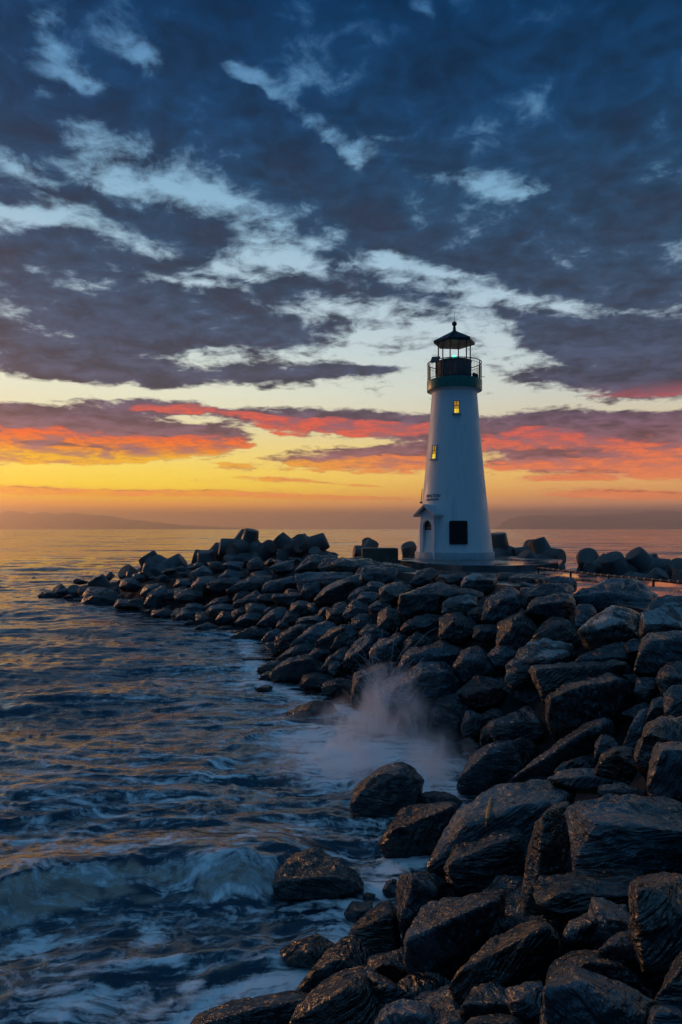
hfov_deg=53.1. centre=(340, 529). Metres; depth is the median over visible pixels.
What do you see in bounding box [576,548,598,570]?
concrete tetrapod
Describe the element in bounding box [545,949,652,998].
boulder
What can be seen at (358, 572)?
boulder
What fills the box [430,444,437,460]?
window
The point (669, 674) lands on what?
boulder
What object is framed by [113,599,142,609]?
boulder
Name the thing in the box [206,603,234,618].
boulder
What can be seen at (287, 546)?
concrete tetrapod
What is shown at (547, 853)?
boulder
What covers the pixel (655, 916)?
boulder
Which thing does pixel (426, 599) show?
boulder
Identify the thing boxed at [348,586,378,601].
boulder
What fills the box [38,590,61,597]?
boulder
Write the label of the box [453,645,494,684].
boulder
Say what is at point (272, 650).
boulder
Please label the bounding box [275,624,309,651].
boulder
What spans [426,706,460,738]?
boulder
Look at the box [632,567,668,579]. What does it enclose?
concrete tetrapod
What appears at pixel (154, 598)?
boulder
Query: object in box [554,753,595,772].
boulder
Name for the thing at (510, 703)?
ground
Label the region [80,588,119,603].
boulder
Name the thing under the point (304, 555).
boulder
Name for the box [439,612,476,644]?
boulder
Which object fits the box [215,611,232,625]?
boulder
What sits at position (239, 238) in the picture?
sky
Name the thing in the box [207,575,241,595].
boulder
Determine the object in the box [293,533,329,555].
concrete tetrapod
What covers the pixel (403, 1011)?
boulder
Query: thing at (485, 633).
boulder
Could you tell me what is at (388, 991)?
boulder
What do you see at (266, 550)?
concrete tetrapod
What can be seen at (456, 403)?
window
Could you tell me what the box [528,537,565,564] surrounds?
concrete tetrapod
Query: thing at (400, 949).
boulder
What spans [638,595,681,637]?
boulder
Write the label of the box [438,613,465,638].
boulder
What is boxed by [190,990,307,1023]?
boulder
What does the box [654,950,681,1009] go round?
boulder
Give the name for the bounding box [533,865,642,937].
boulder
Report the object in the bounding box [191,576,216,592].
boulder
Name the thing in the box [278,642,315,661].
boulder
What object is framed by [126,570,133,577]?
boulder
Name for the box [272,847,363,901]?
boulder
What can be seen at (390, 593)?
boulder
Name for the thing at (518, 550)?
concrete tetrapod
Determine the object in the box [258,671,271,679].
boulder
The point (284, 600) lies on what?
boulder
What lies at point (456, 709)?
boulder
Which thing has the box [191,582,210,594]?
boulder
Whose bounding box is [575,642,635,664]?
boulder
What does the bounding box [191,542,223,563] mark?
concrete tetrapod
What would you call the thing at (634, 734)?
boulder
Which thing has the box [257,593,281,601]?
boulder
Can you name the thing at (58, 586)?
boulder
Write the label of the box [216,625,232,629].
boulder
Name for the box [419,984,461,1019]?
boulder
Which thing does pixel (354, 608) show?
boulder
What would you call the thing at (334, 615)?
boulder
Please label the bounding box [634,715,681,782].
boulder
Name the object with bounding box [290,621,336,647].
boulder
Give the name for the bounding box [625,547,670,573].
concrete tetrapod
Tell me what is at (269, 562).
boulder
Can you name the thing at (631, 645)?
boulder
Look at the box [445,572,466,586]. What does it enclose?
boulder
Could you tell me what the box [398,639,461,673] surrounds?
boulder
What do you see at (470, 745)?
boulder
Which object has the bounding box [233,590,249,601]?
boulder
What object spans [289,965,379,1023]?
boulder
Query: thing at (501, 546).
concrete tetrapod
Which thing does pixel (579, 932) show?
boulder
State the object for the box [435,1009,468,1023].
boulder
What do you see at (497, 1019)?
boulder
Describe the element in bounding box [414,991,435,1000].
boulder
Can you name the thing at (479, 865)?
boulder
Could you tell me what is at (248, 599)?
boulder
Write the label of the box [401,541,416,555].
concrete tetrapod
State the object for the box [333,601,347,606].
boulder
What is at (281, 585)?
boulder
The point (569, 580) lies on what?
boulder
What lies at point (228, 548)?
concrete tetrapod
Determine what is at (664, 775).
boulder
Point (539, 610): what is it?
boulder
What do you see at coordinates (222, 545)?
concrete tetrapod
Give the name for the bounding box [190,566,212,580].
boulder
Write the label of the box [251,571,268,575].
boulder
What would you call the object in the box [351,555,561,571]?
lighthouse pad
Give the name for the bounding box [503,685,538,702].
boulder
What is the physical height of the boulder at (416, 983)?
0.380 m
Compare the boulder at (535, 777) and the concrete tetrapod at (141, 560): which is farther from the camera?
the concrete tetrapod at (141, 560)
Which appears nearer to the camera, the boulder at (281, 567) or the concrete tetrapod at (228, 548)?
the boulder at (281, 567)
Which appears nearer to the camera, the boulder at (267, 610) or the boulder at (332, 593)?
the boulder at (332, 593)
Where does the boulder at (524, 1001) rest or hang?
on the ground
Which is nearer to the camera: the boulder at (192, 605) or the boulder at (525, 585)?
the boulder at (525, 585)
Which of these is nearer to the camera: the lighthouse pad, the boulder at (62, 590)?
the lighthouse pad
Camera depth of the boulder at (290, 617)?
27.83 m
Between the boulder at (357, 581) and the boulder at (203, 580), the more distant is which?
the boulder at (203, 580)
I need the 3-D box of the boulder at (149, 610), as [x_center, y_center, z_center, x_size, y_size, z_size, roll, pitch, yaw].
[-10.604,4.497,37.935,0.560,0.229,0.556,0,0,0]
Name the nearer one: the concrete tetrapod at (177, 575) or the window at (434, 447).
the window at (434, 447)
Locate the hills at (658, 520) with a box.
[495,511,681,528]
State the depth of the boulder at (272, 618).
29.39 m
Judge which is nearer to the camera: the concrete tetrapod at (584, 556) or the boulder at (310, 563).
the boulder at (310, 563)
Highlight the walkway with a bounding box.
[294,562,681,612]
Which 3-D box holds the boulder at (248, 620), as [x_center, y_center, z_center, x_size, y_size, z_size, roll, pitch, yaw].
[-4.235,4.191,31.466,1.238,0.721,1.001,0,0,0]
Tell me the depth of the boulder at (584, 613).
16.18 m
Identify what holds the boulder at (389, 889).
in the sea
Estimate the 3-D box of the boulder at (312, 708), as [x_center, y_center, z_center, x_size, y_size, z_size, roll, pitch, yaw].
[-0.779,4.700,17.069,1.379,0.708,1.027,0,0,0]
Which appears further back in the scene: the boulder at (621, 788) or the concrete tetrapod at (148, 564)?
the concrete tetrapod at (148, 564)
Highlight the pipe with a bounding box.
[537,567,681,583]
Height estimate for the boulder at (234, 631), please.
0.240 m
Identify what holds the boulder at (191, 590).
on the boulder at (180, 596)
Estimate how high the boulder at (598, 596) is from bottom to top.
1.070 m
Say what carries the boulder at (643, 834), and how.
on the ground
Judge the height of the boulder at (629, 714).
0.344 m
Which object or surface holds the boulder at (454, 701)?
on the boulder at (456, 709)
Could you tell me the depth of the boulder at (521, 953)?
4.54 m
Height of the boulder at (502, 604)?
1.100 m
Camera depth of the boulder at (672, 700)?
10.05 m
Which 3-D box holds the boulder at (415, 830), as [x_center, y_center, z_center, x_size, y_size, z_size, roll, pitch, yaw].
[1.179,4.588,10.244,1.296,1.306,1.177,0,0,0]
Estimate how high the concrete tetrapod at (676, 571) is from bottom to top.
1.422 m
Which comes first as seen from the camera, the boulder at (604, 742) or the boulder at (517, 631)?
the boulder at (604, 742)
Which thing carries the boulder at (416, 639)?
on the ground
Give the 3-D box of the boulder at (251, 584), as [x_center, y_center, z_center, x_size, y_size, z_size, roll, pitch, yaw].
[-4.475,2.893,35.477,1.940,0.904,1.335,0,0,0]
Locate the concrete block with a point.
(389, 555)
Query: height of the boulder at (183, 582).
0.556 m
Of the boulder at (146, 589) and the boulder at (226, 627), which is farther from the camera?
the boulder at (146, 589)
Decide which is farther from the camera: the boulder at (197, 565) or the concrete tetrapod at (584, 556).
the boulder at (197, 565)
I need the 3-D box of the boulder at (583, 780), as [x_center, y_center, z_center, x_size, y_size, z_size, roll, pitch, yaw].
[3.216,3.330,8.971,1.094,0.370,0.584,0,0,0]
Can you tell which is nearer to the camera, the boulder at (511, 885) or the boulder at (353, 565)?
the boulder at (511, 885)
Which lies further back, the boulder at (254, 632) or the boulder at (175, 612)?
the boulder at (175, 612)
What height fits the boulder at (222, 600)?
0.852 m
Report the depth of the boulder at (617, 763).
8.71 m
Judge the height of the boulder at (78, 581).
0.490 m
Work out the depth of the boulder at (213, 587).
36.76 m
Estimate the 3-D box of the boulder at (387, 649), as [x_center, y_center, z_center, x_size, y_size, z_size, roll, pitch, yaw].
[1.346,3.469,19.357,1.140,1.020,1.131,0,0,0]
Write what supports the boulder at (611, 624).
on the ground
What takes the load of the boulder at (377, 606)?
on the ground
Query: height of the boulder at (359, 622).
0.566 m
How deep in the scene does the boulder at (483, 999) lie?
4.13 m
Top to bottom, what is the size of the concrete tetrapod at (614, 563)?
2.499 m
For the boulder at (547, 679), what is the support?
on the ground
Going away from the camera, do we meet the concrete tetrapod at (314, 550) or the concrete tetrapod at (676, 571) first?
the concrete tetrapod at (676, 571)
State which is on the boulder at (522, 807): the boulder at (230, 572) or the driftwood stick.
the driftwood stick
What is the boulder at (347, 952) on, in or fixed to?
on the ground
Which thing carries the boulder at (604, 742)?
on the ground
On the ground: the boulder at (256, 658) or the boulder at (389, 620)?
the boulder at (389, 620)
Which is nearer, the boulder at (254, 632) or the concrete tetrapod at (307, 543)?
the boulder at (254, 632)
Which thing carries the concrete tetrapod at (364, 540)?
on the walkway
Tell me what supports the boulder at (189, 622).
in the sea
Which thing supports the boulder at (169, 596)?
on the ground
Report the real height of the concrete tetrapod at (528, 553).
2.312 m
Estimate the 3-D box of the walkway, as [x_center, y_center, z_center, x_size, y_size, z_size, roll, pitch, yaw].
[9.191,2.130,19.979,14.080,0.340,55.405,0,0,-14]
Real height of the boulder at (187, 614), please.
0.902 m
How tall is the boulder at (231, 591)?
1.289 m
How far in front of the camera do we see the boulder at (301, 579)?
31.19 m
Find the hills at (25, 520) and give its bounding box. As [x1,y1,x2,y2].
[0,511,252,528]
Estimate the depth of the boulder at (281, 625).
27.65 m
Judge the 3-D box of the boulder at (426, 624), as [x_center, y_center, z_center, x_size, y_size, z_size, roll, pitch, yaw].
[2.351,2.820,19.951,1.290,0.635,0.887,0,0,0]
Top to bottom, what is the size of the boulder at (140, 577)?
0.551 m
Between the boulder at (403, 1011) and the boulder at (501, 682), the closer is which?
the boulder at (403, 1011)
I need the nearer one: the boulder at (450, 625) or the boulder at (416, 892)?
the boulder at (416, 892)
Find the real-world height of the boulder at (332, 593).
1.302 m
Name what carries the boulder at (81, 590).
on the ground
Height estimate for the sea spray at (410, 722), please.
0.871 m
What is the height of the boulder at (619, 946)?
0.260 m
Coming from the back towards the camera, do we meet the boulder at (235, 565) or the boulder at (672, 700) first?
the boulder at (235, 565)
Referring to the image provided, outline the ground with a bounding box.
[76,563,666,999]
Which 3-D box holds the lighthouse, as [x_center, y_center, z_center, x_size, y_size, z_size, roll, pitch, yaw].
[6.372,-5.359,38.900,4.686,14.039,4.510,0,0,0]
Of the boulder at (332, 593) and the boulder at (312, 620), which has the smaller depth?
the boulder at (312, 620)
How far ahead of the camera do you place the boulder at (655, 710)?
10.42 m
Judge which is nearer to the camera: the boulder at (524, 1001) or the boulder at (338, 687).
the boulder at (524, 1001)
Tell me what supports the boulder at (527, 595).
on the ground
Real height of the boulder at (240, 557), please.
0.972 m
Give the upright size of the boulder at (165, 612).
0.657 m
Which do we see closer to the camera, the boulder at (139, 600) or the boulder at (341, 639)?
the boulder at (341, 639)
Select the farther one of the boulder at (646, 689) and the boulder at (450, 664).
the boulder at (450, 664)
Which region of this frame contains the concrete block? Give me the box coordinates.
[362,548,397,563]
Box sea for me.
[0,529,681,1023]
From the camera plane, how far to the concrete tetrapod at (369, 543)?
44.08 m
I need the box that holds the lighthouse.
[413,314,494,559]
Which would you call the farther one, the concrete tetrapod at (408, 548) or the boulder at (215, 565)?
the concrete tetrapod at (408, 548)
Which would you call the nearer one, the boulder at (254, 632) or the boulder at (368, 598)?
the boulder at (368, 598)
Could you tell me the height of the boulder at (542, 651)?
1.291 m
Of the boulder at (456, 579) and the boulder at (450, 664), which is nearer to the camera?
the boulder at (450, 664)
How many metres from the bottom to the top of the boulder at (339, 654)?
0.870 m
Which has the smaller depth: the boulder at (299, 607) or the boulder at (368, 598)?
the boulder at (368, 598)
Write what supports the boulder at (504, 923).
on the ground
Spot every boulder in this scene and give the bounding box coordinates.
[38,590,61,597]
[55,587,66,595]
[72,579,86,584]
[78,586,88,593]
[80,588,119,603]
[81,587,100,597]
[105,572,114,580]
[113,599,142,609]
[119,578,140,592]
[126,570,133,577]
[128,598,145,604]
[132,574,144,581]
[140,584,159,598]
[143,585,166,608]
[145,608,154,611]
[151,608,172,616]
[155,575,170,582]
[162,569,176,574]
[163,589,174,600]
[170,608,180,619]
[173,586,187,590]
[174,578,191,587]
[174,589,202,603]
[175,607,202,620]
[176,566,186,571]
[178,572,187,576]
[181,588,203,603]
[184,602,203,608]
[184,620,195,624]
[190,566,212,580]
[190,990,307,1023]
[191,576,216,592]
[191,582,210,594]
[194,562,204,568]
[195,611,214,624]
[195,622,218,628]
[202,595,231,610]
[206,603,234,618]
[207,561,224,570]
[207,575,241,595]
[207,576,240,591]
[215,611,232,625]
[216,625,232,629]
[217,569,243,578]
[222,561,243,570]
[223,552,249,566]
[226,574,267,595]
[229,626,273,638]
[229,629,242,632]
[231,607,245,620]
[232,590,268,608]
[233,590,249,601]
[234,612,261,627]
[235,576,273,592]
[242,657,275,659]
[245,602,267,616]
[247,557,263,572]
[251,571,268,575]
[255,685,272,691]
[256,607,286,628]
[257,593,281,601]
[257,660,280,672]
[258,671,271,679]
[261,576,296,593]
[261,628,280,644]
[263,607,273,613]
[265,558,273,565]
[265,642,279,656]
[269,653,323,682]
[270,560,293,574]
[271,592,305,608]
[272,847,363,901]
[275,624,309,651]
[276,620,289,629]
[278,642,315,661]
[279,934,334,967]
[282,611,299,626]
[284,588,298,593]
[284,700,336,717]
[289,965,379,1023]
[290,600,311,617]
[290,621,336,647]
[295,554,337,572]
[295,572,324,591]
[296,615,324,626]
[296,934,368,992]
[298,672,333,691]
[300,581,320,601]
[301,551,337,560]
[306,603,322,613]
[309,647,330,661]
[314,579,352,606]
[315,626,345,653]
[318,557,343,571]
[318,572,353,586]
[318,607,329,618]
[320,646,349,672]
[321,677,351,697]
[326,603,347,625]
[328,661,339,678]
[330,632,356,652]
[331,558,415,574]
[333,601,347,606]
[340,624,357,639]
[341,575,362,590]
[342,599,368,621]
[342,633,375,673]
[344,900,372,923]
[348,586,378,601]
[348,900,400,953]
[350,661,397,709]
[350,762,423,817]
[351,613,372,630]
[355,565,398,577]
[357,592,377,605]
[359,624,390,641]
[360,567,396,585]
[362,892,375,900]
[362,967,415,1004]
[364,581,384,595]
[366,951,407,983]
[368,600,391,613]
[369,632,407,664]
[374,999,436,1023]
[377,607,402,632]
[377,970,450,1013]
[378,801,460,857]
[379,584,408,603]
[379,661,459,720]
[382,879,396,897]
[387,947,403,952]
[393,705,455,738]
[395,872,446,941]
[397,661,453,669]
[398,583,451,619]
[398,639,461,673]
[399,631,434,658]
[400,614,440,635]
[403,888,506,980]
[410,568,438,587]
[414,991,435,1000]
[419,791,462,804]
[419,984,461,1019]
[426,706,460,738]
[427,779,576,878]
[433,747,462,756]
[434,693,463,705]
[434,695,475,725]
[435,661,463,688]
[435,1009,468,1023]
[438,587,482,600]
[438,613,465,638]
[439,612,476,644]
[441,594,477,615]
[443,827,529,896]
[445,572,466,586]
[448,920,560,1002]
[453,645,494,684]
[456,675,506,713]
[456,737,537,794]
[457,737,479,753]
[460,573,497,595]
[460,710,484,742]
[460,982,509,1018]
[465,1014,521,1023]
[467,605,483,621]
[472,624,497,642]
[479,724,493,746]
[481,587,520,624]
[481,708,501,719]
[483,875,523,915]
[486,677,507,685]
[487,645,516,670]
[487,706,544,743]
[488,915,570,957]
[495,612,537,650]
[496,572,514,580]
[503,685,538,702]
[505,638,575,691]
[505,981,542,1023]
[508,573,544,582]
[509,717,614,782]
[520,582,532,587]
[520,582,573,610]
[521,775,548,781]
[521,801,569,915]
[525,592,575,624]
[528,659,630,704]
[531,616,580,648]
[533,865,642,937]
[535,576,576,586]
[539,961,654,1023]
[545,672,636,742]
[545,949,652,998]
[547,768,631,794]
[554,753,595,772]
[563,904,627,950]
[565,794,681,874]
[573,578,657,613]
[575,604,595,627]
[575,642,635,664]
[578,605,639,651]
[587,897,640,974]
[594,734,618,761]
[594,746,637,784]
[595,931,635,964]
[598,782,646,796]
[620,702,649,720]
[623,638,640,652]
[623,708,646,747]
[628,872,681,985]
[633,630,681,677]
[634,677,659,702]
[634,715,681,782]
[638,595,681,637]
[646,697,663,722]
[647,741,681,802]
[647,1004,681,1023]
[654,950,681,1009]
[656,660,681,696]
[663,685,681,716]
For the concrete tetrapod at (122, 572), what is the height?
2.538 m
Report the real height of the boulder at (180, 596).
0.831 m
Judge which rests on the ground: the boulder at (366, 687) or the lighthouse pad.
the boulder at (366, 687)
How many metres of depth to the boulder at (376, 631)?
20.36 m
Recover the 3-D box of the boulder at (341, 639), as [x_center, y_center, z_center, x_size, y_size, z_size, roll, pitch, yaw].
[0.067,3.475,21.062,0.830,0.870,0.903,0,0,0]
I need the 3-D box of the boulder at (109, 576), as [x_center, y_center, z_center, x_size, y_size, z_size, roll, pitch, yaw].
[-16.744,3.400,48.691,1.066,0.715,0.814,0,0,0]
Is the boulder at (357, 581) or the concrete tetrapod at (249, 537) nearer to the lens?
the boulder at (357, 581)
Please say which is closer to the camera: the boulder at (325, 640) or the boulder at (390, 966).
the boulder at (390, 966)
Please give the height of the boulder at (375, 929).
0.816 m
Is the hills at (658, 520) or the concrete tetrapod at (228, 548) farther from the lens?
the hills at (658, 520)
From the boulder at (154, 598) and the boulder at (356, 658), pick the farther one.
the boulder at (154, 598)
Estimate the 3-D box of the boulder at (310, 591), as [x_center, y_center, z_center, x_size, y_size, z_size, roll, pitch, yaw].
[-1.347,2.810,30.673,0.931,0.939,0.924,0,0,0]
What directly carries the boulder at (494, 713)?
on the ground
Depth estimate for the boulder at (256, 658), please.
23.98 m
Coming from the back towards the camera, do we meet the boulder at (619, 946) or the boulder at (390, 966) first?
the boulder at (390, 966)
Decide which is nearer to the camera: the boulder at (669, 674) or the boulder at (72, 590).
the boulder at (669, 674)
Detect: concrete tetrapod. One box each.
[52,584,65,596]
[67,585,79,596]
[87,574,110,586]
[118,565,141,578]
[135,557,157,581]
[138,550,157,567]
[149,554,187,580]
[167,563,193,577]
[190,550,224,573]
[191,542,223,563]
[218,529,244,556]
[225,540,238,553]
[231,528,258,552]
[245,540,277,567]
[273,532,302,560]
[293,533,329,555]
[308,547,320,554]
[352,539,378,556]
[362,537,370,544]
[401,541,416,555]
[491,532,513,555]
[512,539,530,555]
[517,549,550,558]
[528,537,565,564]
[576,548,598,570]
[583,553,604,573]
[600,551,638,576]
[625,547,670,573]
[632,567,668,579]
[650,553,658,557]
[664,558,681,582]
[671,564,681,583]
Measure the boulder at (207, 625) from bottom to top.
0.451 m
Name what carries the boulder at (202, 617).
on the ground
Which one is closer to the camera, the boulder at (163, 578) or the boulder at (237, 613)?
the boulder at (237, 613)
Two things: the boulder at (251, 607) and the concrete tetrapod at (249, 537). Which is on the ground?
the boulder at (251, 607)
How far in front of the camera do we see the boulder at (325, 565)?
32.97 m
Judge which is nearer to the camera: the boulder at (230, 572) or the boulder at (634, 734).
the boulder at (634, 734)
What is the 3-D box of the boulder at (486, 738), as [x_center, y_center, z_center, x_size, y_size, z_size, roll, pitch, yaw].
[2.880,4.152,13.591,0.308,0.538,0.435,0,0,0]
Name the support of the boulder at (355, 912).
in the sea
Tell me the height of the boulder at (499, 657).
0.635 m
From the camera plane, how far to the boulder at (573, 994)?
3.34 m
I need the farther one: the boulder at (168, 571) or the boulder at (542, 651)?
the boulder at (168, 571)
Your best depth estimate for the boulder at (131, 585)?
42.33 m
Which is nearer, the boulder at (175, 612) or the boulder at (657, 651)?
the boulder at (657, 651)
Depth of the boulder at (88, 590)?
44.20 m
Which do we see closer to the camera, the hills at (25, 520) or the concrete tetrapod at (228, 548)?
the concrete tetrapod at (228, 548)
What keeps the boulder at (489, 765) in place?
on the ground
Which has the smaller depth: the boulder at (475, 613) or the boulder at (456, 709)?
the boulder at (456, 709)
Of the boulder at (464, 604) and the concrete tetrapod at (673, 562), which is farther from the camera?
the concrete tetrapod at (673, 562)
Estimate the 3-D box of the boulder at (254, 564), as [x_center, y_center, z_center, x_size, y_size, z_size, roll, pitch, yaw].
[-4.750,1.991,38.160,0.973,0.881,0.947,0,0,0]
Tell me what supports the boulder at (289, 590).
on the ground
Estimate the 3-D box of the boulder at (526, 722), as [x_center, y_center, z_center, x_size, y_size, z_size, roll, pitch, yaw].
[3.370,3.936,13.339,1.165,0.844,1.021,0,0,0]
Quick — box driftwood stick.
[485,797,491,826]
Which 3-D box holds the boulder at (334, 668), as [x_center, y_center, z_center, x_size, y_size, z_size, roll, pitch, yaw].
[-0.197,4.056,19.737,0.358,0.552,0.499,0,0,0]
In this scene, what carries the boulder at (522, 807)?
on the ground
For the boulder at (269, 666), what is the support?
in the sea
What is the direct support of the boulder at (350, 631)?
on the ground
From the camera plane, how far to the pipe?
26.33 m
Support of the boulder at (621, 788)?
on the ground
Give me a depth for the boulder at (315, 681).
19.30 m
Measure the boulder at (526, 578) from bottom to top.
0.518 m
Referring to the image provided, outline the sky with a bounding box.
[0,0,681,528]
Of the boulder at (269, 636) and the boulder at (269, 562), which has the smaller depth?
the boulder at (269, 636)
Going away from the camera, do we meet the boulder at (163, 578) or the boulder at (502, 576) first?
the boulder at (502, 576)
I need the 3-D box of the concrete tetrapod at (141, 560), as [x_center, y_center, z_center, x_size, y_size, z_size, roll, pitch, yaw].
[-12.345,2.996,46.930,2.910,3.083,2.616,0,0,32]
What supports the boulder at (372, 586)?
on the boulder at (354, 594)
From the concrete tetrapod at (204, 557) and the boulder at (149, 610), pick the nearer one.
the boulder at (149, 610)
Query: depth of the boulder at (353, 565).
31.70 m
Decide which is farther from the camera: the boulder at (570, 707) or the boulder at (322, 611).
the boulder at (322, 611)
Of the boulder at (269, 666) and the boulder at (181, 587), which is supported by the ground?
the boulder at (181, 587)
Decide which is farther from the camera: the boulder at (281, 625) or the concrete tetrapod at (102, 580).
the concrete tetrapod at (102, 580)
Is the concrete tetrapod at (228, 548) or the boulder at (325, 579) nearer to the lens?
the boulder at (325, 579)
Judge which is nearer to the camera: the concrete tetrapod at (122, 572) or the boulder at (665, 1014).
the boulder at (665, 1014)
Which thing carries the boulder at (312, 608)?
on the ground
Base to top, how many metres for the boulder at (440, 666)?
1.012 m
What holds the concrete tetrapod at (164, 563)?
on the ground
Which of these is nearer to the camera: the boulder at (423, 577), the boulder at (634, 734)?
the boulder at (634, 734)
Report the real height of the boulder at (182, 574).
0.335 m
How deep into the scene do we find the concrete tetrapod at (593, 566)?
34.12 m
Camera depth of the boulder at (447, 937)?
5.64 m
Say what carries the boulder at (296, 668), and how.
on the ground
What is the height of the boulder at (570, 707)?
1.463 m
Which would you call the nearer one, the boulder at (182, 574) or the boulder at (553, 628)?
the boulder at (553, 628)
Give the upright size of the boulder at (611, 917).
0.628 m
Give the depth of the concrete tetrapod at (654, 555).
34.35 m
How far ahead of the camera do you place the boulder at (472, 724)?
14.11 m
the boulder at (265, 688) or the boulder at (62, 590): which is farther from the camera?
the boulder at (62, 590)
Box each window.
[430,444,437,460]
[452,400,460,414]
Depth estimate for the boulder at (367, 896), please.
8.53 m
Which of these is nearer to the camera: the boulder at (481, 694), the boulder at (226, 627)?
the boulder at (481, 694)
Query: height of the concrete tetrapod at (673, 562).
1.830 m
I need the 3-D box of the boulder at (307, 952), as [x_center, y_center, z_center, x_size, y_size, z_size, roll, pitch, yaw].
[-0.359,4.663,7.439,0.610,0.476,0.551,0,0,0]
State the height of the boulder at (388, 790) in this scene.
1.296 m
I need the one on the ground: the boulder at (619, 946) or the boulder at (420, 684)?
the boulder at (420, 684)
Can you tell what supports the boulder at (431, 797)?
in the sea
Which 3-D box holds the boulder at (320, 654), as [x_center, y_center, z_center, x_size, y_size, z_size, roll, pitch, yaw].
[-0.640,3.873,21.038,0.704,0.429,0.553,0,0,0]
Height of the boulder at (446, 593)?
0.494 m
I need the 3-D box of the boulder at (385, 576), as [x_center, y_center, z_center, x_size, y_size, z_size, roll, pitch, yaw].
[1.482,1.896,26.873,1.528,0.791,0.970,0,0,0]
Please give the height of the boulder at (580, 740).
1.444 m
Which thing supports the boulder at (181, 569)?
on the ground

